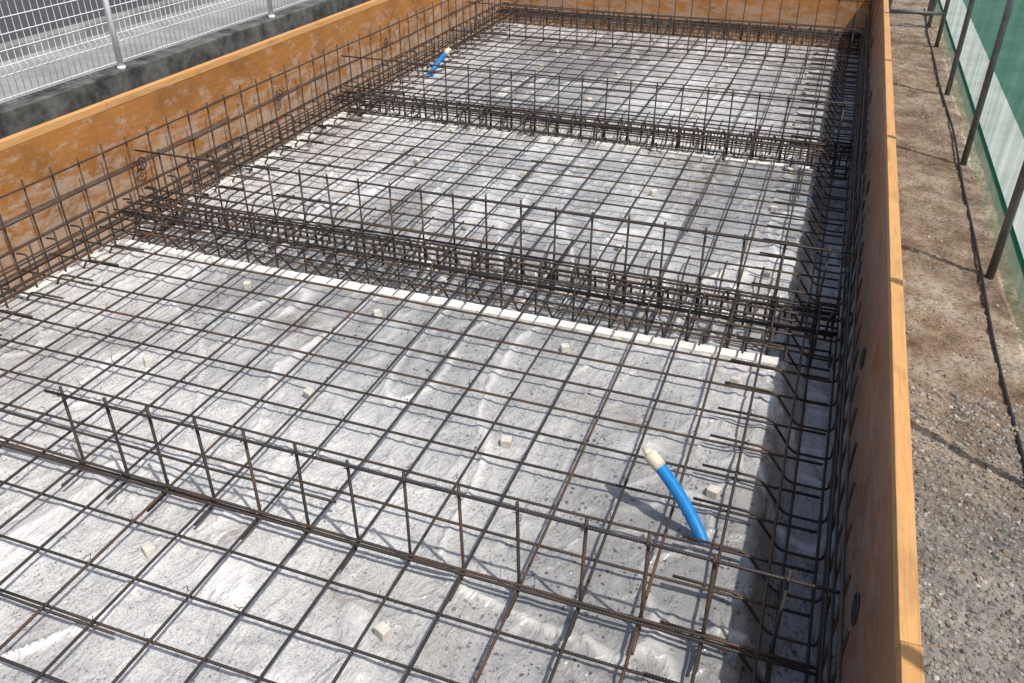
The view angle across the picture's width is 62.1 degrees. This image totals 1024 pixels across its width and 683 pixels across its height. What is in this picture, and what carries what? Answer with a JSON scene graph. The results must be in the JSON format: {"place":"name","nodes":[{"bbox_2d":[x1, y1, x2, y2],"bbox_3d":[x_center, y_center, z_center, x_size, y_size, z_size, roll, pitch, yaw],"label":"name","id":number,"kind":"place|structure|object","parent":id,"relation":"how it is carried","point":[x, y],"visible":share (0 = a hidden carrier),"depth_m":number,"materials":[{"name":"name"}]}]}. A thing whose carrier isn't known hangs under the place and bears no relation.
{"place":"outdoors","nodes":[
{"label":"outdoors","id":0,"kind":"place"},
{"bbox_2d":[0,0,162,43],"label":"asphalt road","id":1,"kind":"structure","parent":0,"point":[15,18],"depth_m":8.02,"materials":[{"name":"grey asphalt"}]},
{"bbox_2d":[0,0,216,62],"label":"concrete kerb","id":2,"kind":"structure","parent":1,"relation":"on","point":[18,53],"depth_m":7.14,"materials":[{"name":"grey concrete"}]},
{"bbox_2d":[0,0,308,103],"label":"concrete apron","id":3,"kind":"object","parent":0,"point":[25,76],"depth_m":6.91,"materials":[{"name":"grey concrete"}]},
{"bbox_2d":[786,0,1023,312],"bbox_3d":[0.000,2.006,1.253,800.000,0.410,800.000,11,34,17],"label":"ground","id":4,"kind":"structure","parent":0,"point":[1013,249],"depth_m":5.83,"materials":[{"name":"soil"}]},
{"bbox_2d":[0,91,180,299],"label":"panel","id":5,"kind":"object","parent":4,"relation":"on","point":[36,158],"visible":0.56,"depth_m":5.12,"materials":[{"name":"orange wood"}]},
{"bbox_2d":[101,10,348,108],"bbox_3d":[-1.997,-2.200,6.431,0.045,0.045,2.997,11,34,17],"label":"top batten","id":6,"kind":"object","parent":5,"relation":"on","point":[125,97],"visible":0.9,"depth_m":6.09,"materials":[{"name":"brown wood"}]},
{"bbox_2d":[0,0,370,138],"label":"concrete retaining wall","id":7,"kind":"structure","parent":4,"relation":"on","point":[23,113],"depth_m":5.85,"materials":[{"name":"grey concrete"}]},
{"bbox_2d":[0,0,303,100],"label":"white fence","id":8,"kind":"object","parent":7,"relation":"on","point":[113,33],"visible":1,"depth_m":5.47,"materials":[{"name":"metal"}]},
{"bbox_2d":[157,34,314,198],"bbox_3d":[-2.036,-1.715,6.562,0.014,0.914,1.797,11,34,17],"label":"panel","id":9,"kind":"object","parent":4,"relation":"on","point":[190,94],"visible":0.56,"depth_m":6.37,"materials":[{"name":"orange wood"}]},
{"bbox_2d":[304,0,405,123],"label":"panel","id":10,"kind":"object","parent":4,"relation":"on","point":[327,38],"visible":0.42,"depth_m":7.79,"materials":[{"name":"orange wood"}]},
{"bbox_2d":[346,0,388,15],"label":"top batten","id":11,"kind":"object","parent":10,"relation":"on","point":[361,7],"visible":0.96,"depth_m":7.85,"materials":[{"name":"brown wood"}]},
{"bbox_2d":[0,23,864,682],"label":"vapor barrier sheet","id":12,"kind":"object","parent":4,"relation":"on","point":[340,615],"visible":0.67,"depth_m":3.62,"materials":[{"name":"white plastic"}]},
{"bbox_2d":[0,112,809,367],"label":"foam edge strip","id":13,"kind":"object","parent":12,"relation":"on","point":[725,353],"visible":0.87,"depth_m":4.63,"materials":[{"name":"white plastic"}]},
{"bbox_2d":[0,27,820,641],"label":"mortar spacer blocks","id":14,"kind":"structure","parent":12,"relation":"on","point":[382,631],"depth_m":3.99,"materials":[{"name":"grey concrete"}]},
{"bbox_2d":[0,11,858,682],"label":"rebar slab mat","id":15,"kind":"object","parent":14,"relation":"on","point":[92,623],"visible":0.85,"depth_m":4.12,"materials":[{"name":"metal"}]},
{"bbox_2d":[0,0,534,335],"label":"rebar edge beam cage","id":16,"kind":"object","parent":15,"relation":"on","point":[232,151],"visible":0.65,"depth_m":6.03,"materials":[{"name":"metal"}]},
{"bbox_2d":[0,386,839,682],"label":"rebar cross beam cage","id":17,"kind":"object","parent":15,"relation":"on","point":[787,579],"visible":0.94,"depth_m":2.82,"materials":[{"name":"metal"}]},
{"bbox_2d":[110,149,852,371],"bbox_3d":[-0.365,-0.572,4.779,4.361,0.515,0.930,11,34,17],"label":"rebar cross beam cage","id":18,"kind":"object","parent":15,"relation":"on","point":[659,302],"visible":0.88,"depth_m":4.67,"materials":[{"name":"metal"}]},
{"bbox_2d":[330,55,860,178],"bbox_3d":[0.534,-1.879,6.870,4.354,0.515,0.860,11,34,17],"label":"rebar cross beam cage","id":19,"kind":"object","parent":15,"relation":"on","point":[605,127],"visible":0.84,"depth_m":6.78,"materials":[{"name":"metal"}]},
{"bbox_2d":[452,1,865,69],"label":"rebar cross beam cage","id":20,"kind":"object","parent":15,"relation":"on","point":[649,46],"visible":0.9,"depth_m":8.95,"materials":[{"name":"metal"}]},
{"bbox_2d":[497,0,867,53],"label":"rebar cross beam cage","id":21,"kind":"object","parent":15,"relation":"on","point":[742,27],"visible":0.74,"depth_m":9.96,"materials":[{"name":"metal"}]},
{"bbox_2d":[646,0,872,682],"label":"rebar edge beam cage","id":22,"kind":"object","parent":15,"relation":"on","point":[858,202],"visible":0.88,"depth_m":3.54,"materials":[{"name":"metal"}]},
{"bbox_2d":[136,38,872,625],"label":"wheel spacers","id":23,"kind":"object","parent":22,"relation":"on","point":[856,596],"visible":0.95,"depth_m":3.24,"materials":[{"name":"black plastic"}]},
{"bbox_2d":[426,48,451,77],"bbox_3d":[-0.721,-2.728,8.340,0.314,0.262,0.072,-25,40,-34],"label":"blue conduit pipe","id":24,"kind":"object","parent":12,"relation":"on","point":[446,52],"visible":0.85,"depth_m":8.33,"materials":[{"name":"plastic"}]},
{"bbox_2d":[642,447,708,544],"bbox_3d":[0.581,0.555,3.027,0.308,0.309,0.054,25,40,34],"label":"blue conduit pipe","id":25,"kind":"object","parent":12,"relation":"on","point":[654,460],"visible":0.98,"depth_m":2.99,"materials":[{"name":"plastic"}]},
{"bbox_2d":[402,0,471,73],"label":"panel","id":26,"kind":"object","parent":4,"relation":"on","point":[410,7],"visible":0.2,"depth_m":9.19,"materials":[{"name":"orange wood"}]},
{"bbox_2d":[471,0,498,33],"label":"panel","id":27,"kind":"object","parent":4,"relation":"on","point":[479,7],"visible":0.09,"depth_m":10.48,"materials":[{"name":"orange wood"}]},
{"bbox_2d":[499,0,636,31],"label":"panel","id":28,"kind":"object","parent":4,"relation":"on","point":[616,5],"visible":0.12,"depth_m":10.59,"materials":[{"name":"orange wood"}]},
{"bbox_2d":[635,0,792,42],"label":"panel","id":29,"kind":"object","parent":4,"relation":"on","point":[753,10],"visible":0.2,"depth_m":10.05,"materials":[{"name":"orange wood"}]},
{"bbox_2d":[786,0,876,51],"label":"panel","id":30,"kind":"object","parent":4,"relation":"on","point":[827,11],"visible":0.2,"depth_m":9.67,"materials":[{"name":"orange wood"}]},
{"bbox_2d":[835,366,895,682],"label":"panel","id":31,"kind":"object","parent":4,"relation":"on","point":[869,655],"visible":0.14,"depth_m":2.46,"materials":[{"name":"brown wood"}]},
{"bbox_2d":[886,201,921,651],"bbox_3d":[1.306,0.021,2.878,0.045,0.044,2.597,11,34,17],"label":"top batten","id":32,"kind":"object","parent":31,"relation":"on","point":[907,626],"visible":0.86,"depth_m":2.34,"materials":[{"name":"brown wood"}]},
{"bbox_2d":[843,180,888,513],"bbox_3d":[1.586,0.003,3.813,0.014,0.914,1.797,11,34,17],"label":"panel","id":33,"kind":"object","parent":4,"relation":"on","point":[873,320],"visible":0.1,"depth_m":3.53,"materials":[{"name":"brown wood"}]},
{"bbox_2d":[854,89,885,297],"bbox_3d":[2.205,-0.893,5.246,0.014,0.914,1.797,11,34,17],"label":"panel","id":34,"kind":"object","parent":4,"relation":"on","point":[875,170],"visible":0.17,"depth_m":5.01,"materials":[{"name":"brown wood"}]},
{"bbox_2d":[860,33,883,188],"bbox_3d":[2.823,-1.788,6.680,0.014,0.914,1.797,11,34,17],"label":"panel","id":35,"kind":"object","parent":4,"relation":"on","point":[877,86],"visible":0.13,"depth_m":6.46,"materials":[{"name":"brown wood"}]},
{"bbox_2d":[882,0,890,54],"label":"top batten","id":36,"kind":"object","parent":35,"relation":"on","point":[886,36],"visible":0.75,"depth_m":6.99,"materials":[{"name":"brown wood"}]},
{"bbox_2d":[884,53,898,208],"bbox_3d":[2.268,-1.372,5.108,0.045,0.044,2.997,11,34,17],"label":"top batten","id":37,"kind":"object","parent":35,"relation":"on","point":[891,170],"visible":0.86,"depth_m":4.68,"materials":[{"name":"brown wood"}]},
{"bbox_2d":[865,0,882,96],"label":"panel","id":38,"kind":"object","parent":4,"relation":"on","point":[877,37],"visible":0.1,"depth_m":7.93,"materials":[{"name":"brown wood"}]},
{"bbox_2d":[867,0,880,52],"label":"panel","id":39,"kind":"object","parent":4,"relation":"on","point":[875,17],"visible":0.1,"depth_m":9.11,"materials":[{"name":"brown wood"}]},
{"bbox_2d":[889,0,942,27],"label":"pipe barrier","id":40,"kind":"object","parent":4,"relation":"on","point":[932,13],"visible":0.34,"depth_m":9.59,"materials":[{"name":"grey metal"}]},
{"bbox_2d":[926,0,1023,315],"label":"green net fence","id":41,"kind":"object","parent":4,"relation":"on","point":[984,86],"visible":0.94,"depth_m":5.55,"materials":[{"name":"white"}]},
{"bbox_2d":[940,0,1023,257],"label":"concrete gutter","id":42,"kind":"object","parent":4,"relation":"on","point":[1012,155],"depth_m":6.88,"materials":[{"name":"white concrete"}]},
{"bbox_2d":[873,0,1023,682],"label":"gravel path","id":43,"kind":"structure","parent":0,"point":[974,346],"depth_m":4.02,"materials":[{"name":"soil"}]},
{"bbox_2d":[924,8,1023,466],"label":"rubber hose","id":44,"kind":"object","parent":43,"relation":"on","point":[1013,422],"visible":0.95,"depth_m":4.38,"materials":[{"name":"black rubber"}]},
{"bbox_2d":[963,0,1023,137],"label":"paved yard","id":45,"kind":"structure","parent":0,"point":[1013,82],"depth_m":9.22,"materials":[{"name":"green"}]},
{"bbox_3d":[0.349,1.795,0.946,0.014,0.914,1.797,11,34,17],"label":"panel","id":46,"kind":"object","parent":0,"visible":0},
{"bbox_2d":[896,641,924,682],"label":"top batten","id":47,"kind":"object","parent":46,"relation":"on","point":[909,664],"visible":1,"depth_m":1.79,"materials":[{"name":"brown wood"}]},
{"bbox_3d":[-3.273,0.076,3.695,0.014,0.914,1.797,11,34,17],"label":"panel","id":48,"kind":"object","parent":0,"visible":0},
{"bbox_2d":[0,102,106,150],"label":"top batten","id":49,"kind":"object","parent":48,"relation":"on","point":[44,128],"visible":1,"depth_m":4.88,"materials":[{"name":"brown wood"}]}
]}

